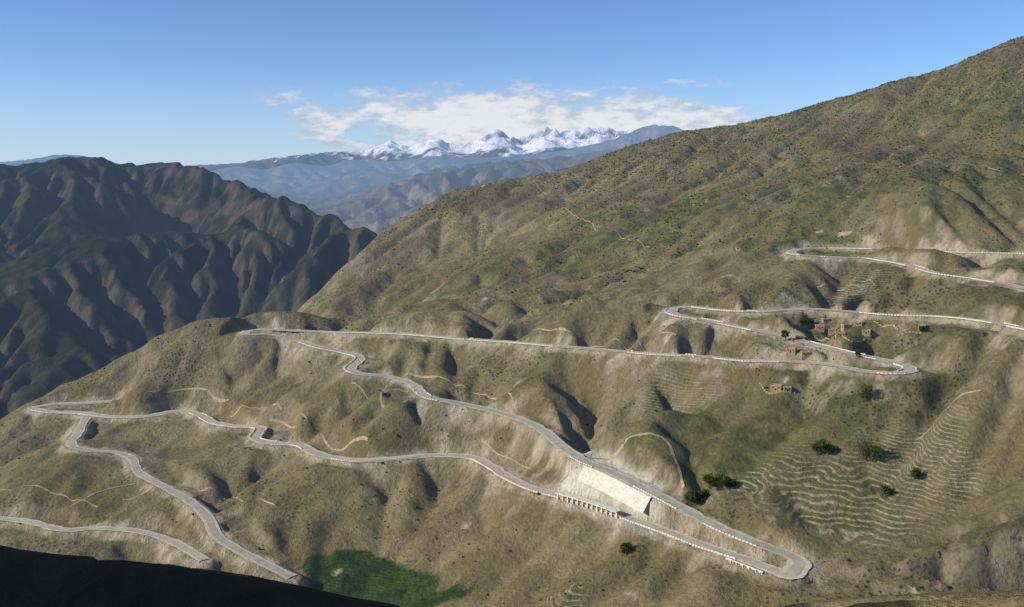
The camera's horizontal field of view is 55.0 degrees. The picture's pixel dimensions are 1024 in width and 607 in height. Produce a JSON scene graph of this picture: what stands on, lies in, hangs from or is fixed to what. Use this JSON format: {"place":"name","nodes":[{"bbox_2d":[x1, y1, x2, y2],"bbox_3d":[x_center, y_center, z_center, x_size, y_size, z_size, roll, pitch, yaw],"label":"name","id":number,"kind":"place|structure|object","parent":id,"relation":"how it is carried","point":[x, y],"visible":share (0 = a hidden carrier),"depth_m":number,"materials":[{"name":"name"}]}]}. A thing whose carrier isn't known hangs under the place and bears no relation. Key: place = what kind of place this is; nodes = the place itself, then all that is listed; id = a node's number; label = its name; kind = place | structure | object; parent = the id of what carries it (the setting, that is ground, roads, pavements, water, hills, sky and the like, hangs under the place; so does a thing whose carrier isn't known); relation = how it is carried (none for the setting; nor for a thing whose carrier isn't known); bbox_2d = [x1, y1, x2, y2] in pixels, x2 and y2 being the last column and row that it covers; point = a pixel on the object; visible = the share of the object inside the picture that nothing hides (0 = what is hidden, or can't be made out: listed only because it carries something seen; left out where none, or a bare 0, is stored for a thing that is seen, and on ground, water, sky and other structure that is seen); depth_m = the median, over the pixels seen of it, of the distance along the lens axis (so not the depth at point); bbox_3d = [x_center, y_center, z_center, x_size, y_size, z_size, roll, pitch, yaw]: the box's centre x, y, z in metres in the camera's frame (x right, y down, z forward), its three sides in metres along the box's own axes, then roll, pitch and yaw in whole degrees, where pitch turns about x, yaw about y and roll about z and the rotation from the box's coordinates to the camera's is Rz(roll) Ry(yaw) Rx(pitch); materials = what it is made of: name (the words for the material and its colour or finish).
{"place":"outdoors","nodes":[
{"label":"outdoors","id":0,"kind":"place"},
{"bbox_2d":[0,517,206,559],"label":"mountain road","id":1,"kind":"structure","parent":0,"point":[187,549],"depth_m":961.55,"materials":[{"name":"grey asphalt"}]},
{"bbox_2d":[68,416,293,577],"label":"mountain road","id":2,"kind":"structure","parent":0,"point":[200,510],"depth_m":984.18,"materials":[{"name":"grey asphalt"}]},
{"bbox_2d":[0,156,376,418],"bbox_3d":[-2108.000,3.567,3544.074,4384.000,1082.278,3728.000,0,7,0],"label":"forested mountain","id":3,"kind":"structure","parent":0,"point":[104,262],"depth_m":3234.32,"materials":[{"name":"green plant"}]},
{"bbox_2d":[0,124,682,197],"bbox_3d":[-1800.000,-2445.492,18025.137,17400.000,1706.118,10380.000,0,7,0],"label":"distant ridge","id":4,"kind":"structure","parent":0,"point":[303,180],"depth_m":16802.08,"materials":[{"name":"blue stone"}]},
{"bbox_2d":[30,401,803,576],"bbox_3d":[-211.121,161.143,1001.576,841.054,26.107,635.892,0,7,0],"label":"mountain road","id":5,"kind":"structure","parent":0,"point":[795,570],"depth_m":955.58,"materials":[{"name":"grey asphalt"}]},
{"bbox_2d":[246,149,618,234],"bbox_3d":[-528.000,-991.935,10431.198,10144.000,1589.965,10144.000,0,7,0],"label":"distant ridge","id":6,"kind":"structure","parent":0,"point":[377,210],"depth_m":9365.49,"materials":[{"name":"blue stone"}]},
{"bbox_2d":[186,126,685,170],"bbox_3d":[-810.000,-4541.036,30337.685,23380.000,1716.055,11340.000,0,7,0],"label":"snow mountain","id":7,"kind":"structure","parent":0,"point":[497,143],"depth_m":27847.54,"materials":[{"name":"white snow"}]},
{"bbox_2d":[0,37,1023,606],"bbox_3d":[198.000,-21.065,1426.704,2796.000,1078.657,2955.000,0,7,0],"label":"mountain terrain","id":8,"kind":"structure","parent":0,"point":[946,525],"depth_m":1032.45,"materials":[{"name":"brown soil"}]},
{"bbox_2d":[0,485,98,506],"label":"dirt track","id":9,"kind":"structure","parent":8,"relation":"on","point":[55,494],"depth_m":1036.10,"materials":[{"name":"beige soil"}]},
{"bbox_2d":[70,483,134,505],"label":"dirt track","id":10,"kind":"structure","parent":8,"relation":"on","point":[100,491],"depth_m":1026.52,"materials":[{"name":"beige soil"}]},
{"bbox_2d":[0,516,208,560],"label":"road verge","id":11,"kind":"structure","parent":8,"relation":"on","point":[179,548],"depth_m":961.24,"materials":[{"name":"beige gravel"}]},
{"bbox_2d":[65,415,296,578],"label":"road verge","id":12,"kind":"structure","parent":8,"relation":"on","point":[197,513],"depth_m":965.84,"materials":[{"name":"beige gravel"}]},
{"bbox_2d":[147,387,228,401],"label":"dirt track","id":13,"kind":"structure","parent":8,"relation":"on","point":[215,398],"depth_m":1267.90,"materials":[{"name":"beige soil"}]},
{"bbox_2d":[122,487,277,507],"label":"dirt track","id":14,"kind":"structure","parent":8,"relation":"on","point":[238,498],"depth_m":1010.85,"materials":[{"name":"beige soil"}]},
{"bbox_2d":[179,403,281,417],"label":"dirt track","id":15,"kind":"structure","parent":8,"relation":"on","point":[182,406],"depth_m":1221.13,"materials":[{"name":"beige soil"}]},
{"bbox_2d":[270,413,367,450],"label":"dirt track","id":16,"kind":"structure","parent":8,"relation":"on","point":[324,440],"depth_m":1081.39,"materials":[{"name":"beige soil"}]},
{"bbox_2d":[351,382,367,399],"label":"dirt track","id":17,"kind":"structure","parent":8,"relation":"on","point":[363,391],"depth_m":1145.49,"materials":[{"name":"beige soil"}]},
{"bbox_2d":[380,389,408,407],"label":"dirt track","id":18,"kind":"structure","parent":8,"relation":"on","point":[381,402],"depth_m":1085.91,"materials":[{"name":"beige soil"}]},
{"bbox_2d":[27,400,809,579],"bbox_3d":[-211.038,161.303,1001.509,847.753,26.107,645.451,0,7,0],"label":"road verge","id":19,"kind":"structure","parent":8,"relation":"on","point":[804,571],"depth_m":1004.59,"materials":[{"name":"beige gravel"}]},
{"bbox_2d":[555,491,620,518],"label":"avalanche gallery","id":20,"kind":"object","parent":19,"relation":"on","point":[602,506],"visible":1,"depth_m":845.49,"materials":[{"name":"concrete"}]},
{"bbox_2d":[725,558,763,574],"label":"retaining wall","id":21,"kind":"structure","parent":19,"relation":"on","point":[747,566],"depth_m":708.98,"materials":[{"name":"concrete"}]},
{"bbox_2d":[408,372,516,409],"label":"dirt track","id":22,"kind":"structure","parent":8,"relation":"on","point":[412,374],"depth_m":1130.15,"materials":[{"name":"beige soil"}]},
{"bbox_2d":[482,439,531,468],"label":"dirt track","id":23,"kind":"structure","parent":8,"relation":"on","point":[489,446],"depth_m":998.62,"materials":[{"name":"beige soil"}]},
{"bbox_2d":[0,36,1023,606],"bbox_3d":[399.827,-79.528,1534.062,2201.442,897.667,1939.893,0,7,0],"label":"hillside shrubs","id":24,"kind":"object","parent":8,"relation":"on","point":[742,198],"visible":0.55,"depth_m":1753.94,"materials":[{"name":"green plant"}]},
{"bbox_2d":[28,248,1023,558],"bbox_3d":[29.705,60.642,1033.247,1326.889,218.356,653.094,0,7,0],"label":"guard wall","id":25,"kind":"structure","parent":8,"relation":"on","point":[628,352],"depth_m":1050.29,"materials":[{"name":"concrete"}]},
{"bbox_2d":[556,463,581,485],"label":"dirt track","id":26,"kind":"structure","parent":8,"relation":"on","point":[572,465],"depth_m":894.12,"materials":[{"name":"beige soil"}]},
{"bbox_2d":[535,183,648,247],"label":"dirt track","id":27,"kind":"structure","parent":8,"relation":"on","point":[589,221],"depth_m":1775.32,"materials":[{"name":"brown soil"}]},
{"bbox_2d":[507,328,678,351],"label":"dirt track","id":28,"kind":"structure","parent":8,"relation":"on","point":[593,346],"depth_m":1138.90,"materials":[{"name":"beige soil"}]},
{"bbox_2d":[577,466,650,512],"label":"retaining wall","id":29,"kind":"structure","parent":8,"relation":"on","point":[632,497],"depth_m":843.17,"materials":[{"name":"concrete"}]},
{"bbox_2d":[618,542,632,553],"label":"broadleaf tree","id":30,"kind":"object","parent":8,"relation":"on","point":[624,546],"visible":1,"depth_m":772.82,"materials":[{"name":"green plant"}]},
{"bbox_2d":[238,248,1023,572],"bbox_3d":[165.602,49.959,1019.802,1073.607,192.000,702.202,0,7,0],"label":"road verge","id":31,"kind":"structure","parent":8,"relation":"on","point":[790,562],"depth_m":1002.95,"materials":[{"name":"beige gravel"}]},
{"bbox_2d":[590,432,684,488],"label":"dirt track","id":32,"kind":"structure","parent":8,"relation":"on","point":[672,453],"depth_m":879.69,"materials":[{"name":"beige soil"}]},
{"bbox_2d":[683,490,696,504],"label":"broadleaf tree","id":33,"kind":"object","parent":8,"relation":"on","point":[688,496],"visible":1,"depth_m":806.10,"materials":[{"name":"green plant"}]},
{"bbox_2d":[695,491,706,502],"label":"broadleaf tree","id":34,"kind":"object","parent":8,"relation":"on","point":[699,495],"visible":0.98,"depth_m":808.09,"materials":[{"name":"green plant"}]},
{"bbox_2d":[700,489,709,499],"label":"broadleaf tree","id":35,"kind":"object","parent":8,"relation":"on","point":[705,491],"visible":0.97,"depth_m":811.96,"materials":[{"name":"green plant"}]},
{"bbox_2d":[701,473,716,488],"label":"broadleaf tree","id":36,"kind":"object","parent":8,"relation":"on","point":[708,479],"visible":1,"depth_m":824.10,"materials":[{"name":"green plant"}]},
{"bbox_2d":[712,471,729,490],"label":"broadleaf tree","id":37,"kind":"object","parent":8,"relation":"on","point":[721,481],"visible":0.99,"depth_m":821.19,"materials":[{"name":"green plant"}]},
{"bbox_2d":[725,478,736,488],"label":"broadleaf tree","id":38,"kind":"object","parent":8,"relation":"on","point":[731,482],"visible":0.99,"depth_m":821.69,"materials":[{"name":"green plant"}]},
{"bbox_2d":[770,385,782,392],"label":"walls","id":39,"kind":"structure","parent":8,"relation":"on","point":[774,390],"depth_m":922.21,"materials":[{"name":"stone"}]},
{"bbox_2d":[759,382,794,393],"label":"stone wall","id":40,"kind":"structure","parent":8,"relation":"on","point":[772,392],"depth_m":922.38,"materials":[{"name":"beige stone"}]},
{"bbox_2d":[781,330,789,340],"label":"broadleaf tree","id":41,"kind":"object","parent":8,"relation":"on","point":[785,333],"visible":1,"depth_m":1005.38,"materials":[{"name":"green plant"}]},
{"bbox_2d":[783,388,791,392],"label":"walls","id":42,"kind":"structure","parent":8,"relation":"on","point":[786,391],"depth_m":916.71,"materials":[{"name":"stone"}]},
{"bbox_2d":[786,348,796,355],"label":"walls","id":43,"kind":"structure","parent":8,"relation":"on","point":[792,353],"depth_m":969.54,"materials":[{"name":"brick"}]},
{"bbox_2d":[783,345,815,349],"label":"stone wall","id":44,"kind":"structure","parent":8,"relation":"on","point":[799,345],"depth_m":984.23,"materials":[{"name":"beige stone"}]},
{"bbox_2d":[799,318,805,324],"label":"broadleaf tree","id":45,"kind":"object","parent":8,"relation":"on","point":[802,321],"visible":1,"depth_m":1068.56,"materials":[{"name":"green plant"}]},
{"bbox_2d":[800,352,809,358],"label":"walls","id":46,"kind":"structure","parent":8,"relation":"on","point":[802,355],"depth_m":961.23,"materials":[{"name":"brick"}]},
{"bbox_2d":[806,317,813,323],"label":"broadleaf tree","id":47,"kind":"object","parent":8,"relation":"on","point":[810,321],"visible":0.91,"depth_m":1078.80,"materials":[{"name":"green plant"}]},
{"bbox_2d":[810,438,825,454],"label":"broadleaf tree","id":48,"kind":"object","parent":8,"relation":"on","point":[820,444],"visible":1,"depth_m":829.08,"materials":[{"name":"green plant"}]},
{"bbox_2d":[815,325,824,331],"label":"walls","id":49,"kind":"structure","parent":8,"relation":"on","point":[818,329],"depth_m":1058.96,"materials":[{"name":"brick"}]},
{"bbox_2d":[821,319,829,323],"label":"walls","id":50,"kind":"structure","parent":8,"relation":"on","point":[824,322],"depth_m":1073.57,"materials":[{"name":"brick"}]},
{"bbox_2d":[822,442,835,454],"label":"broadleaf tree","id":51,"kind":"object","parent":8,"relation":"on","point":[828,449],"visible":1,"depth_m":826.91,"materials":[{"name":"green plant"}]},
{"bbox_2d":[828,329,835,334],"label":"walls","id":52,"kind":"structure","parent":8,"relation":"on","point":[831,333],"depth_m":1058.38,"materials":[{"name":"stone"}]},
{"bbox_2d":[808,335,865,342],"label":"stone wall","id":53,"kind":"structure","parent":8,"relation":"on","point":[862,341],"depth_m":1004.06,"materials":[{"name":"beige stone"}]},
{"bbox_2d":[835,333,844,338],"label":"walls","id":54,"kind":"structure","parent":8,"relation":"on","point":[837,336],"depth_m":1004.57,"materials":[{"name":"stone"}]},
{"bbox_2d":[817,279,874,290],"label":"dirt track","id":55,"kind":"structure","parent":8,"relation":"on","point":[846,287],"depth_m":1159.77,"materials":[{"name":"beige soil"}]},
{"bbox_2d":[841,325,852,331],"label":"walls","id":56,"kind":"structure","parent":8,"relation":"on","point":[843,328],"depth_m":1045.21,"materials":[{"name":"stone"}]},
{"bbox_2d":[858,441,874,461],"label":"broadleaf tree","id":57,"kind":"object","parent":8,"relation":"on","point":[869,453],"visible":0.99,"depth_m":811.82,"materials":[{"name":"green plant"}]},
{"bbox_2d":[862,331,870,336],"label":"walls","id":58,"kind":"structure","parent":8,"relation":"on","point":[867,334],"depth_m":1007.13,"materials":[{"name":"stone"}]},
{"bbox_2d":[858,382,876,401],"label":"broadleaf tree","id":59,"kind":"object","parent":8,"relation":"on","point":[866,393],"visible":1,"depth_m":860.21,"materials":[{"name":"green plant"}]},
{"bbox_2d":[870,445,884,461],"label":"broadleaf tree","id":60,"kind":"object","parent":8,"relation":"on","point":[876,454],"visible":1,"depth_m":808.21,"materials":[{"name":"green plant"}]},
{"bbox_2d":[873,321,898,330],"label":"stone wall","id":61,"kind":"structure","parent":8,"relation":"on","point":[886,325],"depth_m":1011.60,"materials":[{"name":"beige stone"}]},
{"bbox_2d":[881,485,892,495],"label":"broadleaf tree","id":62,"kind":"object","parent":8,"relation":"on","point":[887,489],"visible":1,"depth_m":767.53,"materials":[{"name":"green plant"}]},
{"bbox_2d":[898,331,920,335],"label":"stone wall","id":63,"kind":"structure","parent":8,"relation":"on","point":[909,332],"depth_m":973.45,"materials":[{"name":"beige stone"}]},
{"bbox_2d":[910,468,920,478],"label":"broadleaf tree","id":64,"kind":"object","parent":8,"relation":"on","point":[916,472],"visible":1,"depth_m":773.28,"materials":[{"name":"green plant"}]},
{"bbox_2d":[915,389,980,439],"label":"dirt track","id":65,"kind":"structure","parent":8,"relation":"on","point":[949,405],"depth_m":820.54,"materials":[{"name":"beige soil"}]},
{"bbox_2d":[0,0,1023,165],"label":"sky","id":66,"kind":"structure","parent":0,"point":[138,82],"materials":[{"name":"blue"}]},
{"bbox_2d":[241,248,1023,574],"bbox_3d":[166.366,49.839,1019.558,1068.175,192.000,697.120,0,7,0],"label":"mountain road","id":67,"kind":"structure","parent":0,"point":[797,560],"depth_m":974.11,"materials":[{"name":"grey asphalt"}]}
]}

